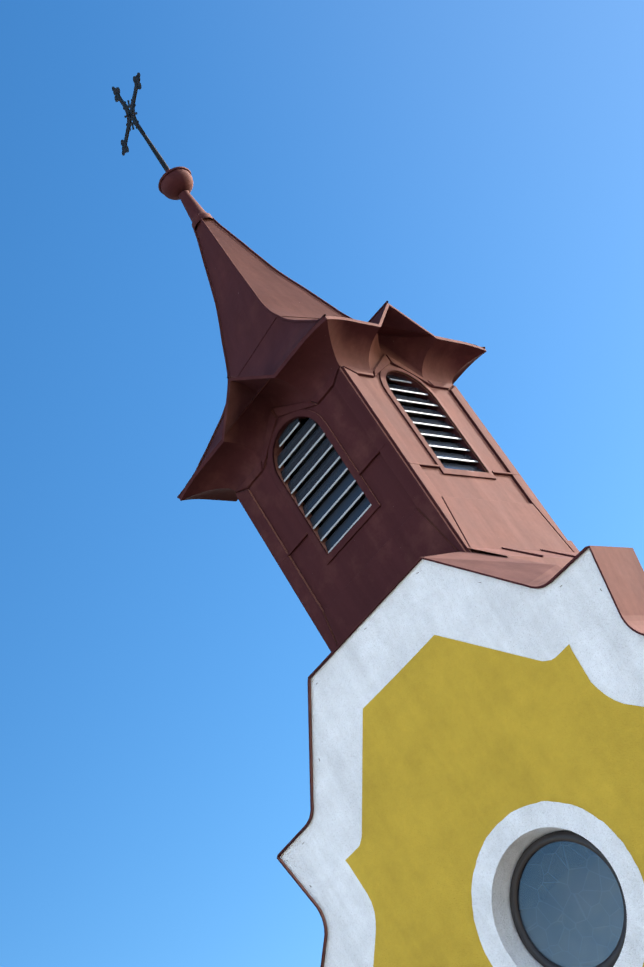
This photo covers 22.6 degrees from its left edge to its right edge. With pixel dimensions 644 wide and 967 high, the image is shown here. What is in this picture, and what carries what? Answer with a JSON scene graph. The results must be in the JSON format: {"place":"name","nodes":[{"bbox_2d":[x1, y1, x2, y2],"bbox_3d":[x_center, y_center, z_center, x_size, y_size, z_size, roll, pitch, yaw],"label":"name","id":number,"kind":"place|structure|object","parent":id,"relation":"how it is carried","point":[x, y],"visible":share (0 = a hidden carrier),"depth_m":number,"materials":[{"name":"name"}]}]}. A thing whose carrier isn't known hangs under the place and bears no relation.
{"place":"outdoors","nodes":[
{"label":"outdoors","id":0,"kind":"place"},
{"bbox_2d":[0,0,643,966],"label":"sky","id":1,"kind":"structure","parent":0,"point":[474,169],"materials":[{"name":"blue"}]},
{"bbox_2d":[469,540,579,567],"bbox_3d":[1.831,1.834,16.937,2.120,1.610,2.714,5,-46,-48],"label":"base flashing","id":2,"kind":"object","parent":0,"point":[561,559],"visible":0.15,"depth_m":16.23,"materials":[{"name":"brown metal"}]},
{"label":"nave walls","id":3,"kind":"object","parent":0,"visible":0},
{"bbox_3d":[6.511,3.310,20.646,13.970,3.687,9.237,5,-46,-48],"label":"church roof","id":4,"kind":"object","parent":3,"relation":"on","visible":0},
{"bbox_2d":[236,354,576,651],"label":"wall","id":5,"kind":"structure","parent":4,"relation":"on","point":[435,523],"depth_m":16.95,"materials":[{"name":"brown metal"}]},
{"bbox_2d":[179,303,486,500],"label":"roof eaves","id":6,"kind":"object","parent":5,"relation":"on","point":[324,350],"depth_m":17.87,"materials":[{"name":"red metal"}]},
{"bbox_2d":[183,217,470,489],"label":"spire roof","id":7,"kind":"structure","parent":6,"relation":"on","point":[247,318],"depth_m":19.04,"materials":[{"name":"brown metal"}]},
{"bbox_2d":[177,214,484,498],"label":"roof seams","id":8,"kind":"object","parent":6,"relation":"on","point":[254,293],"visible":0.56,"depth_m":19.28,"materials":[{"name":"brown metal"}]},
{"bbox_2d":[158,166,212,229],"bbox_3d":[-1.725,-3.624,20.427,0.468,1.070,0.468,5,-46,-48],"label":"spire finial","id":9,"kind":"object","parent":8,"relation":"on","point":[175,183],"visible":0.92,"depth_m":20.38,"materials":[{"name":"red metal"}]},
{"bbox_2d":[112,72,169,171],"bbox_3d":[-2.380,-4.641,21.086,0.068,1.745,1.350,-14,-34,-31],"label":"cross","id":10,"kind":"object","parent":9,"relation":"on","point":[131,114],"visible":0.98,"depth_m":21.13,"materials":[{"name":"metal"}]},
{"bbox_2d":[289,377,464,539],"bbox_3d":[0.599,-0.018,18.090,1.976,1.540,1.976,5,-46,-48],"label":"louver opening","id":11,"kind":"object","parent":5,"relation":"attached to","point":[335,486],"visible":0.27,"depth_m":17.68,"materials":[{"name":"black"}]},
{"bbox_2d":[277,375,483,550],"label":"louvre blades","id":12,"kind":"object","parent":5,"relation":"attached to","point":[333,497],"visible":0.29,"depth_m":17.41,"materials":[{"name":"grey metal"}]},
{"bbox_2d":[279,378,477,552],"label":"louvre lips","id":13,"kind":"object","parent":12,"relation":"attached to","point":[320,479],"visible":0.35,"depth_m":17.42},
{"bbox_2d":[249,364,529,609],"bbox_3d":[0.878,0.414,17.811,2.000,3.210,2.000,5,-46,-48],"label":"wall panel","id":14,"kind":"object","parent":5,"relation":"attached to","point":[343,568],"depth_m":17.21,"materials":[{"name":"brown metal"}]},
{"label":"ground","id":15,"kind":"structure","parent":0,"visible":0},
{"bbox_2d":[280,548,643,966],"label":"gable wall","id":16,"kind":"structure","parent":15,"relation":"on","point":[412,614],"depth_m":15.48,"materials":[{"name":"white paint"}]},
{"bbox_2d":[277,546,643,966],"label":"gable coping","id":17,"kind":"object","parent":16,"relation":"on","point":[621,571],"visible":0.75,"depth_m":14.89,"materials":[{"name":"brown metal"}]},
{"bbox_2d":[345,635,643,966],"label":"yellow field","id":18,"kind":"structure","parent":16,"relation":"attached to","point":[467,748],"depth_m":14.98,"materials":[{"name":"paint"}]},
{"bbox_2d":[471,801,643,966],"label":"window surround","id":19,"kind":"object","parent":18,"relation":"attached to","point":[507,831],"depth_m":14.32,"materials":[{"name":"paint"}]},
{"bbox_2d":[510,830,626,966],"bbox_3d":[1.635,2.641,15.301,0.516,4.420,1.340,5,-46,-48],"label":"round window frame","id":20,"kind":"object","parent":16,"relation":"attached to","point":[524,858],"visible":0.58,"depth_m":14.55,"materials":[{"name":"black"}]},
{"bbox_2d":[518,841,623,966],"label":"round window glass","id":21,"kind":"object","parent":20,"relation":"attached to","point":[570,907],"visible":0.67,"depth_m":14.39,"materials":[{"name":"blue glass"}]}
]}

